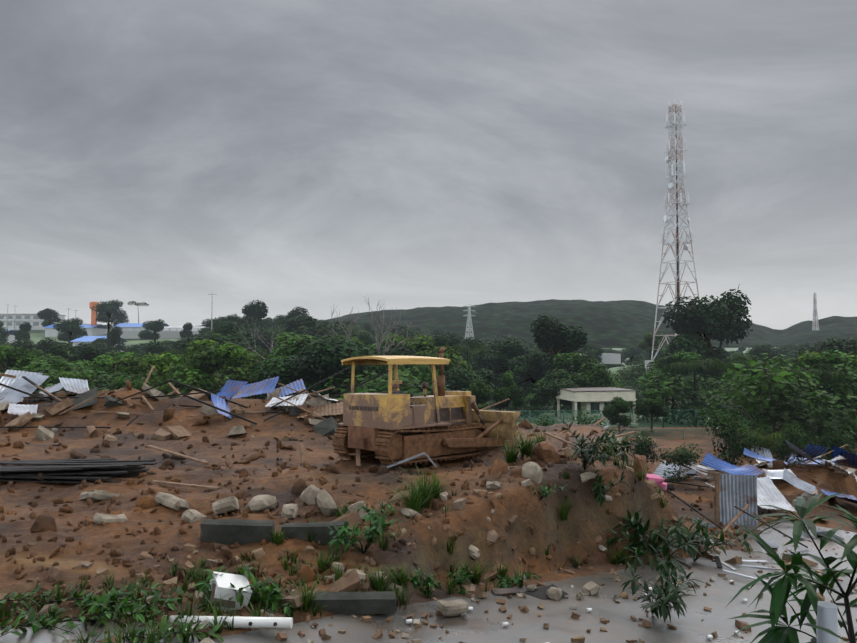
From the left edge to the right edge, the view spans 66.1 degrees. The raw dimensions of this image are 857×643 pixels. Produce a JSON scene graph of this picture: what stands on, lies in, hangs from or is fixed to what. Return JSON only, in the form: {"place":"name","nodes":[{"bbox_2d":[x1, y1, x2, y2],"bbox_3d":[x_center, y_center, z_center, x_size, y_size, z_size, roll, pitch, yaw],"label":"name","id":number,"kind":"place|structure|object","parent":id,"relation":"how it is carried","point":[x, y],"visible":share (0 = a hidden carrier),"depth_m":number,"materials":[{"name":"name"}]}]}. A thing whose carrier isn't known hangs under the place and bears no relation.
{"place":"outdoors","nodes":[
{"label":"outdoors","id":0,"kind":"place"},
{"bbox_2d":[0,522,856,642],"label":"road","id":1,"kind":"structure","parent":0,"point":[474,625],"depth_m":11.75,"materials":[{"name":"concrete"}]},
{"bbox_2d":[61,440,663,642],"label":"rocks","id":2,"kind":"object","parent":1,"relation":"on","point":[546,452],"visible":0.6,"depth_m":14.25,"materials":[{"name":"stone"}]},
{"bbox_2d":[0,420,753,642],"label":"weeds","id":3,"kind":"object","parent":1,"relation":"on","point":[661,603],"visible":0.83,"depth_m":12.14,"materials":[{"name":"green plant"}]},
{"bbox_2d":[0,387,856,557],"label":"terrain","id":4,"kind":"structure","parent":0,"point":[217,428],"depth_m":25.43,"materials":[{"name":"soil"}]},
{"bbox_2d":[0,353,85,377],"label":"tree","id":5,"kind":"object","parent":4,"relation":"on","point":[45,359],"visible":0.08,"depth_m":59.53,"materials":[{"name":"green plant"}]},
{"bbox_2d":[36,371,91,399],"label":"tree","id":6,"kind":"object","parent":4,"relation":"on","point":[64,375],"visible":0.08,"depth_m":42.88,"materials":[{"name":"green plant"}]},
{"bbox_2d":[17,361,156,392],"bbox_3d":[-27.339,6.322,52.178,9.980,6.391,10.623,2,-3,-38],"label":"bush","id":7,"kind":"object","parent":4,"relation":"on","point":[104,381],"visible":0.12,"depth_m":52.41,"materials":[{"name":"green plant"}]},
{"bbox_2d":[83,352,137,385],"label":"tree","id":8,"kind":"object","parent":4,"relation":"on","point":[110,361],"visible":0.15,"depth_m":57.35,"materials":[{"name":"green plant"}]},
{"bbox_2d":[114,377,142,390],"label":"tree","id":9,"kind":"object","parent":4,"relation":"on","point":[135,385],"visible":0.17,"depth_m":44.78,"materials":[{"name":"green plant"}]},
{"bbox_2d":[108,356,166,389],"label":"tree","id":10,"kind":"object","parent":4,"relation":"on","point":[138,366],"visible":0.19,"depth_m":57.97,"materials":[{"name":"green plant"}]},
{"bbox_2d":[153,361,216,398],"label":"tree","id":11,"kind":"object","parent":4,"relation":"on","point":[165,388],"visible":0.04,"depth_m":47.15,"materials":[{"name":"green plant"}]},
{"bbox_2d":[150,352,228,387],"bbox_3d":[-17.002,5.713,50.087,6.011,6.762,6.754,-1,-3,27],"label":"tree","id":12,"kind":"object","parent":4,"relation":"on","point":[168,360],"visible":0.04,"depth_m":48.74,"materials":[{"name":"green plant"}]},
{"bbox_2d":[164,343,252,400],"bbox_3d":[-15.322,5.083,45.917,5.808,7.359,5.651,1,-3,-26],"label":"tree","id":13,"kind":"object","parent":4,"relation":"on","point":[200,376],"visible":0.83,"depth_m":44.71,"materials":[{"name":"green plant"}]},
{"bbox_2d":[261,334,360,396],"bbox_3d":[-9.539,5.194,53.148,8.741,8.427,8.407,0,-2,-3],"label":"tree","id":14,"kind":"object","parent":4,"relation":"on","point":[287,349],"visible":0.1,"depth_m":52.79,"materials":[{"name":"green plant"}]},
{"bbox_2d":[253,334,376,403],"bbox_3d":[-7.262,4.820,47.384,8.293,8.010,9.070,-2,-3,40],"label":"tree","id":15,"kind":"object","parent":4,"relation":"on","point":[326,356],"visible":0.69,"depth_m":45.34,"materials":[{"name":"green plant"}]},
{"bbox_2d":[0,426,670,642],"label":"grass","id":16,"kind":"structure","parent":4,"relation":"on","point":[421,497],"depth_m":11.55,"materials":[{"name":"green plant"}]},
{"bbox_2d":[0,462,685,637],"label":"dirt mound","id":17,"kind":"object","parent":4,"relation":"on","point":[541,518],"visible":0.4,"depth_m":14.43,"materials":[{"name":"soil"}]},
{"bbox_2d":[324,298,419,355],"bbox_3d":[-4.913,3.735,58.271,8.740,12.313,8.212,0,-2,-2],"label":"bare tree","id":18,"kind":"object","parent":4,"relation":"on","point":[378,344],"visible":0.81,"depth_m":58.31,"materials":[{"name":"grey plant"}]},
{"bbox_2d":[317,371,449,402],"bbox_3d":[-2.687,5.999,43.589,8.286,5.410,7.785,-2,-3,43],"label":"bush","id":19,"kind":"object","parent":4,"relation":"on","point":[379,385],"visible":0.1,"depth_m":43.05,"materials":[{"name":"green plant"}]},
{"bbox_2d":[349,341,419,370],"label":"tree","id":20,"kind":"object","parent":4,"relation":"on","point":[399,353],"visible":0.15,"depth_m":59.75,"materials":[{"name":"green plant"}]},
{"bbox_2d":[362,365,416,387],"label":"tree","id":21,"kind":"object","parent":4,"relation":"on","point":[401,368],"visible":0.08,"depth_m":50.40,"materials":[{"name":"green plant"}]},
{"bbox_2d":[336,371,482,408],"bbox_3d":[-1.433,5.873,41.231,9.294,5.597,11.038,1,-3,-29],"label":"bush","id":22,"kind":"object","parent":4,"relation":"on","point":[412,389],"visible":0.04,"depth_m":41.55,"materials":[{"name":"green plant"}]},
{"bbox_2d":[404,364,443,390],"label":"tree","id":23,"kind":"object","parent":4,"relation":"on","point":[417,370],"visible":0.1,"depth_m":57.06,"materials":[{"name":"green plant"}]},
{"bbox_2d":[0,379,851,633],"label":"clods","id":24,"kind":"object","parent":4,"relation":"on","point":[44,522],"visible":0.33,"depth_m":15.04,"materials":[{"name":"soil"}]},
{"bbox_2d":[331,347,520,466],"bbox_3d":[-0.178,2.571,21.193,5.379,3.518,3.760,4,-6,-45],"label":"bulldozer","id":25,"kind":"object","parent":4,"relation":"on","point":[390,426],"visible":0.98,"depth_m":19.95,"materials":[{"name":"metal"}]},
{"bbox_2d":[0,365,856,642],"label":"debris","id":26,"kind":"object","parent":4,"relation":"on","point":[742,492],"visible":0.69,"depth_m":23.66,"materials":[{"name":"metal"}]},
{"bbox_2d":[0,389,856,642],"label":"pebbles","id":27,"kind":"object","parent":4,"relation":"on","point":[352,580],"visible":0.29,"depth_m":12.06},
{"bbox_2d":[426,366,488,405],"bbox_3d":[2.514,6.579,55.767,5.058,5.776,5.532,-2,-3,33],"label":"tree","id":28,"kind":"object","parent":4,"relation":"on","point":[458,378],"visible":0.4,"depth_m":54.65,"materials":[{"name":"green plant"}]},
{"bbox_2d":[445,366,494,390],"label":"tree","id":29,"kind":"object","parent":4,"relation":"on","point":[486,378],"visible":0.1,"depth_m":58.94,"materials":[{"name":"green plant"}]},
{"bbox_2d":[462,379,493,409],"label":"tree","id":30,"kind":"object","parent":4,"relation":"on","point":[480,391],"visible":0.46,"depth_m":51.48,"materials":[{"name":"green plant"}]},
{"bbox_2d":[493,370,525,410],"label":"tree","id":31,"kind":"object","parent":4,"relation":"on","point":[515,394],"visible":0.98,"depth_m":59.51,"materials":[{"name":"green plant"}]},
{"bbox_2d":[573,407,616,433],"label":"bush","id":32,"kind":"object","parent":4,"relation":"on","point":[590,419],"visible":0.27,"depth_m":36.19,"materials":[{"name":"green plant"}]},
{"bbox_2d":[602,397,630,431],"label":"tree","id":33,"kind":"object","parent":4,"relation":"on","point":[617,407],"visible":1,"depth_m":49.70,"materials":[{"name":"green plant"}]},
{"bbox_2d":[515,403,755,439],"bbox_3d":[20.928,9.010,59.011,35.714,2.500,15.905,2,-3,-34],"label":"fence","id":34,"kind":"object","parent":4,"relation":"on","point":[669,425],"visible":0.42,"depth_m":57.36,"materials":[{"name":"green paint"}]},
{"bbox_2d":[629,431,661,463],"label":"bush","id":35,"kind":"object","parent":4,"relation":"on","point":[643,448],"visible":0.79,"depth_m":32.73,"materials":[{"name":"green plant"}]},
{"bbox_2d":[633,387,673,431],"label":"tree","id":36,"kind":"object","parent":4,"relation":"on","point":[652,403],"visible":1,"depth_m":54.53,"materials":[{"name":"green plant"}]},
{"bbox_2d":[657,442,703,481],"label":"bush","id":37,"kind":"object","parent":4,"relation":"on","point":[684,456],"visible":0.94,"depth_m":29.88,"materials":[{"name":"green plant"}]},
{"bbox_2d":[700,401,762,470],"bbox_3d":[15.201,5.889,33.188,2.830,3.704,3.145,0,-2,8],"label":"bush","id":38,"kind":"object","parent":4,"relation":"on","point":[730,439],"visible":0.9,"depth_m":32.78,"materials":[{"name":"green plant"}]},
{"bbox_2d":[717,373,809,436],"bbox_3d":[26.203,6.744,52.171,7.037,5.360,7.821,1,-3,-23],"label":"bush","id":39,"kind":"object","parent":4,"relation":"on","point":[753,418],"visible":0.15,"depth_m":51.13,"materials":[{"name":"green plant"}]},
{"bbox_2d":[716,379,822,434],"bbox_3d":[25.906,6.779,50.120,7.354,4.687,6.909,2,-3,-34],"label":"bush","id":40,"kind":"object","parent":4,"relation":"on","point":[788,410],"visible":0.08,"depth_m":49.04,"materials":[{"name":"green plant"}]},
{"bbox_2d":[695,353,856,459],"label":"bush","id":41,"kind":"object","parent":4,"relation":"on","point":[779,382],"visible":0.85,"depth_m":39.23,"materials":[{"name":"green plant"}]},
{"bbox_2d":[726,481,856,642],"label":"plant","id":42,"kind":"object","parent":4,"relation":"on","point":[779,591],"visible":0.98,"depth_m":6.17,"materials":[{"name":"green plant"}]},
{"bbox_2d":[772,421,816,465],"bbox_3d":[17.367,5.890,31.299,1.927,2.269,1.733,-1,-3,21],"label":"bush","id":43,"kind":"object","parent":4,"relation":"on","point":[793,440],"visible":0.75,"depth_m":31.25,"materials":[{"name":"green plant"}]},
{"bbox_2d":[767,406,853,446],"bbox_3d":[24.674,6.952,41.968,4.558,2.985,5.066,2,-3,-34],"label":"bush","id":44,"kind":"object","parent":4,"relation":"on","point":[806,427],"visible":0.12,"depth_m":41.87,"materials":[{"name":"green plant"}]},
{"bbox_2d":[786,361,856,439],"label":"bush","id":45,"kind":"object","parent":4,"relation":"on","point":[837,388],"visible":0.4,"depth_m":47.85,"materials":[{"name":"green plant"}]},
{"bbox_2d":[795,349,856,434],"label":"tree","id":46,"kind":"object","parent":4,"relation":"on","point":[831,357],"visible":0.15,"depth_m":49.42,"materials":[{"name":"green plant"}]},
{"bbox_2d":[816,601,837,642],"bbox_3d":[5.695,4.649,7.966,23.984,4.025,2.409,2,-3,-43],"label":"post","id":47,"kind":"object","parent":4,"relation":"on","point":[827,615],"visible":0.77,"depth_m":5.87,"materials":[{"name":"grey plastic"}]},
{"bbox_2d":[797,350,856,374],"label":"tree","id":48,"kind":"object","parent":4,"relation":"on","point":[813,358],"visible":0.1,"depth_m":59.95,"materials":[{"name":"green plant"}]},
{"bbox_2d":[805,430,853,454],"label":"bush","id":49,"kind":"object","parent":4,"relation":"on","point":[831,440],"visible":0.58,"depth_m":36.11,"materials":[{"name":"green plant"}]},
{"bbox_2d":[807,404,856,448],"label":"bush","id":50,"kind":"object","parent":4,"relation":"on","point":[854,430],"visible":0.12,"depth_m":44.47,"materials":[{"name":"green plant"}]},
{"bbox_2d":[0,0,856,329],"label":"sky","id":51,"kind":"structure","parent":0,"point":[316,156],"materials":[{"name":"grey"}]},
{"bbox_2d":[15,299,856,347],"bbox_3d":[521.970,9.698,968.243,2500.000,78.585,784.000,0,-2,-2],"label":"hills","id":52,"kind":"structure","parent":0,"point":[615,324],"depth_m":722.53,"materials":[{"name":"plant"}]},
{"bbox_2d":[22,329,852,427],"bbox_3d":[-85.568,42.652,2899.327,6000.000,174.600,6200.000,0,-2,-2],"label":"ground sheet","id":53,"kind":"object","parent":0,"point":[37,337],"depth_m":127.18,"materials":[{"name":"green plant"}]},
{"bbox_2d":[0,336,35,350],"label":"tree","id":54,"kind":"object","parent":53,"relation":"on","point":[25,345],"visible":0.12,"depth_m":139.19,"materials":[{"name":"green plant"}]},
{"bbox_2d":[0,344,41,371],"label":"tree","id":55,"kind":"object","parent":53,"relation":"on","point":[7,356],"visible":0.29,"depth_m":60.28,"materials":[{"name":"green plant"}]},
{"bbox_2d":[14,322,31,341],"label":"tree","id":56,"kind":"object","parent":53,"relation":"on","point":[21,332],"visible":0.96,"depth_m":229.52,"materials":[{"name":"green plant"}]},
{"bbox_2d":[37,308,61,326],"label":"tree","id":57,"kind":"object","parent":53,"relation":"on","point":[48,314],"visible":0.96,"depth_m":283.57,"materials":[{"name":"green plant"}]},
{"bbox_2d":[35,337,64,351],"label":"tree","id":58,"kind":"object","parent":53,"relation":"on","point":[44,345],"visible":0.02,"depth_m":138.49,"materials":[{"name":"green plant"}]},
{"bbox_2d":[40,345,76,365],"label":"tree","id":59,"kind":"object","parent":53,"relation":"on","point":[55,350],"visible":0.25,"depth_m":91.81,"materials":[{"name":"green plant"}]},
{"bbox_2d":[53,317,87,344],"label":"tree","id":60,"kind":"object","parent":53,"relation":"on","point":[68,329],"visible":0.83,"depth_m":224.35,"materials":[{"name":"green plant"}]},
{"bbox_2d":[76,345,121,362],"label":"tree","id":61,"kind":"object","parent":53,"relation":"on","point":[90,353],"visible":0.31,"depth_m":80.86,"materials":[{"name":"green plant"}]},
{"bbox_2d":[81,341,119,353],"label":"tree","id":62,"kind":"object","parent":53,"relation":"on","point":[105,348],"visible":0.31,"depth_m":154.84,"materials":[{"name":"green plant"}]},
{"bbox_2d":[92,300,129,333],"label":"tree","id":63,"kind":"object","parent":53,"relation":"on","point":[109,312],"visible":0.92,"depth_m":283.46,"materials":[{"name":"green plant"}]},
{"bbox_2d":[106,326,124,351],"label":"tree","id":64,"kind":"object","parent":53,"relation":"on","point":[114,338],"visible":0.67,"depth_m":196.81,"materials":[{"name":"green plant"}]},
{"bbox_2d":[137,319,164,340],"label":"tree","id":65,"kind":"object","parent":53,"relation":"on","point":[156,326],"visible":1,"depth_m":220.29,"materials":[{"name":"green plant"}]},
{"bbox_2d":[135,340,173,356],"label":"tree","id":66,"kind":"object","parent":53,"relation":"on","point":[159,347],"visible":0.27,"depth_m":135.43,"materials":[{"name":"green plant"}]},
{"bbox_2d":[172,330,263,373],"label":"tree","id":67,"kind":"object","parent":53,"relation":"on","point":[239,338],"visible":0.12,"depth_m":91.81,"materials":[{"name":"green plant"}]},
{"bbox_2d":[185,338,263,384],"bbox_3d":[-19.826,5.994,64.044,7.640,8.878,7.433,1,-3,-24],"label":"tree","id":68,"kind":"object","parent":53,"relation":"on","point":[244,372],"visible":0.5,"depth_m":62.40,"materials":[{"name":"green plant"}]},
{"bbox_2d":[210,314,241,329],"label":"tree","id":69,"kind":"object","parent":53,"relation":"on","point":[223,319],"visible":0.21,"depth_m":181.62,"materials":[{"name":"green plant"}]},
{"bbox_2d":[211,320,244,339],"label":"tree","id":70,"kind":"object","parent":53,"relation":"on","point":[226,330],"visible":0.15,"depth_m":113.41,"materials":[{"name":"green plant"}]},
{"bbox_2d":[238,300,270,327],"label":"tree","id":71,"kind":"object","parent":53,"relation":"on","point":[251,311],"visible":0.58,"depth_m":187.03,"materials":[{"name":"green plant"}]},
{"bbox_2d":[241,320,280,371],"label":"tree","id":72,"kind":"object","parent":53,"relation":"on","point":[253,326],"visible":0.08,"depth_m":167.01,"materials":[{"name":"green plant"}]},
{"bbox_2d":[243,327,291,366],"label":"tree","id":73,"kind":"object","parent":53,"relation":"on","point":[267,336],"visible":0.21,"depth_m":155.18,"materials":[{"name":"green plant"}]},
{"bbox_2d":[269,332,312,377],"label":"tree","id":74,"kind":"object","parent":53,"relation":"on","point":[284,336],"visible":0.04,"depth_m":76.59,"materials":[{"name":"green plant"}]},
{"bbox_2d":[280,307,308,327],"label":"tree","id":75,"kind":"object","parent":53,"relation":"on","point":[294,312],"visible":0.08,"depth_m":197.48,"materials":[{"name":"green plant"}]},
{"bbox_2d":[285,314,318,334],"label":"tree","id":76,"kind":"object","parent":53,"relation":"on","point":[301,322],"visible":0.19,"depth_m":145.01,"materials":[{"name":"green plant"}]},
{"bbox_2d":[286,316,357,339],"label":"tree","id":77,"kind":"object","parent":53,"relation":"on","point":[312,328],"visible":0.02,"depth_m":139.62,"materials":[{"name":"green plant"}]},
{"bbox_2d":[0,292,654,373],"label":"hill buildings","id":78,"kind":"structure","parent":53,"relation":"on","point":[12,323],"depth_m":268.84,"materials":[{"name":"white paint"}]},
{"bbox_2d":[310,323,374,341],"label":"tree","id":79,"kind":"object","parent":53,"relation":"on","point":[320,333],"visible":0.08,"depth_m":132.94,"materials":[{"name":"green plant"}]},
{"bbox_2d":[1,343,724,419],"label":"trees","id":80,"kind":"object","parent":53,"relation":"on","point":[710,363],"visible":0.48,"depth_m":71.36,"materials":[{"name":"green plant"}]},
{"bbox_2d":[384,327,427,341],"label":"tree","id":81,"kind":"object","parent":53,"relation":"on","point":[403,333],"visible":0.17,"depth_m":171.07,"materials":[{"name":"green plant"}]},
{"bbox_2d":[382,333,449,357],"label":"tree","id":82,"kind":"object","parent":53,"relation":"on","point":[423,344],"visible":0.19,"depth_m":73.25,"materials":[{"name":"green plant"}]},
{"bbox_2d":[428,334,454,350],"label":"tree","id":83,"kind":"object","parent":53,"relation":"on","point":[441,340],"visible":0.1,"depth_m":89.58,"materials":[{"name":"green plant"}]},
{"bbox_2d":[414,344,472,389],"bbox_3d":[1.432,6.285,64.731,6.855,8.217,6.594,-2,-3,36],"label":"tree","id":84,"kind":"object","parent":53,"relation":"on","point":[456,360],"visible":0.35,"depth_m":63.33,"materials":[{"name":"green plant"}]},
{"bbox_2d":[463,304,475,339],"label":"pylon","id":85,"kind":"object","parent":53,"relation":"on","point":[469,309],"visible":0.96,"depth_m":521.12,"materials":[{"name":"grey"}]},
{"bbox_2d":[453,336,485,360],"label":"tree","id":86,"kind":"object","parent":53,"relation":"on","point":[468,341],"visible":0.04,"depth_m":113.33,"materials":[{"name":"green plant"}]},
{"bbox_2d":[462,355,489,373],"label":"tree","id":87,"kind":"object","parent":53,"relation":"on","point":[475,364],"visible":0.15,"depth_m":105.65,"materials":[{"name":"green plant"}]},
{"bbox_2d":[128,301,848,459],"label":"trees","id":88,"kind":"object","parent":53,"relation":"on","point":[831,373],"visible":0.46,"depth_m":45.76,"materials":[{"name":"green plant"}]},
{"bbox_2d":[477,337,550,398],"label":"tree","id":89,"kind":"object","parent":53,"relation":"on","point":[503,353],"visible":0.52,"depth_m":100.47,"materials":[{"name":"green plant"}]},
{"bbox_2d":[497,399,538,418],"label":"bush","id":90,"kind":"object","parent":53,"relation":"on","point":[511,407],"visible":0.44,"depth_m":72.67,"materials":[{"name":"green plant"}]},
{"bbox_2d":[501,351,566,413],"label":"tree","id":91,"kind":"object","parent":53,"relation":"on","point":[526,365],"visible":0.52,"depth_m":86.53,"materials":[{"name":"green plant"}]},
{"bbox_2d":[525,369,584,405],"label":"tree","id":92,"kind":"object","parent":53,"relation":"on","point":[554,382],"visible":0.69,"depth_m":72.65,"materials":[{"name":"green plant"}]},
{"bbox_2d":[530,314,591,416],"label":"tree","id":93,"kind":"object","parent":53,"relation":"on","point":[548,333],"visible":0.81,"depth_m":82.89,"materials":[{"name":"green plant"}]},
{"bbox_2d":[552,352,614,387],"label":"tree","id":94,"kind":"object","parent":53,"relation":"on","point":[596,375],"visible":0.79,"depth_m":75.54,"materials":[{"name":"green plant"}]},
{"bbox_2d":[581,343,603,361],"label":"tree","id":95,"kind":"object","parent":53,"relation":"on","point":[590,350],"visible":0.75,"depth_m":170.17,"materials":[{"name":"green plant"}]},
{"bbox_2d":[555,387,638,426],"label":"building","id":96,"kind":"structure","parent":53,"relation":"on","point":[596,398],"depth_m":66.95,"materials":[{"name":"beige"}]},
{"bbox_2d":[612,368,638,385],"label":"tree","id":97,"kind":"object","parent":53,"relation":"on","point":[627,376],"visible":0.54,"depth_m":124.81,"materials":[{"name":"green plant"}]},
{"bbox_2d":[619,344,647,364],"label":"tree","id":98,"kind":"object","parent":53,"relation":"on","point":[631,351],"visible":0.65,"depth_m":234.93,"materials":[{"name":"green plant"}]},
{"bbox_2d":[617,359,649,377],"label":"tree","id":99,"kind":"object","parent":53,"relation":"on","point":[633,368],"visible":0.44,"depth_m":129.16,"materials":[{"name":"green plant"}]},
{"bbox_2d":[637,332,663,359],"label":"tree","id":100,"kind":"object","parent":53,"relation":"on","point":[646,343],"visible":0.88,"depth_m":161.66,"materials":[{"name":"green plant"}]},
{"bbox_2d":[641,350,703,419],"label":"tree","id":101,"kind":"object","parent":53,"relation":"on","point":[663,361],"visible":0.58,"depth_m":73.54,"materials":[{"name":"green plant"}]},
{"bbox_2d":[651,100,699,359],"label":"telecom tower","id":102,"kind":"structure","parent":53,"relation":"on","point":[676,203],"depth_m":152.63,"materials":[{"name":"metal"}]},
{"bbox_2d":[631,371,726,425],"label":"bush","id":103,"kind":"object","parent":53,"relation":"on","point":[681,399],"visible":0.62,"depth_m":68.89,"materials":[{"name":"green plant"}]},
{"bbox_2d":[676,374,726,415],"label":"tree","id":104,"kind":"object","parent":53,"relation":"on","point":[705,387],"visible":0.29,"depth_m":85.64,"materials":[{"name":"green plant"}]},
{"bbox_2d":[661,284,752,408],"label":"tree","id":105,"kind":"object","parent":53,"relation":"on","point":[721,321],"visible":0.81,"depth_m":93.74,"materials":[{"name":"green plant"}]},
{"bbox_2d":[693,357,742,398],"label":"tree","id":106,"kind":"object","parent":53,"relation":"on","point":[716,378],"visible":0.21,"depth_m":92.76,"materials":[{"name":"green plant"}]},
{"bbox_2d":[746,342,775,359],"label":"tree","id":107,"kind":"object","parent":53,"relation":"on","point":[757,350],"visible":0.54,"depth_m":161.13,"materials":[{"name":"green plant"}]},
{"bbox_2d":[812,293,818,330],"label":"tower","id":108,"kind":"structure","parent":53,"relation":"on","point":[815,323],"depth_m":631.69,"materials":[{"name":"metal"}]},
{"bbox_2d":[793,337,856,371],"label":"tree","id":109,"kind":"object","parent":53,"relation":"on","point":[844,346],"visible":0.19,"depth_m":80.38,"materials":[{"name":"green plant"}]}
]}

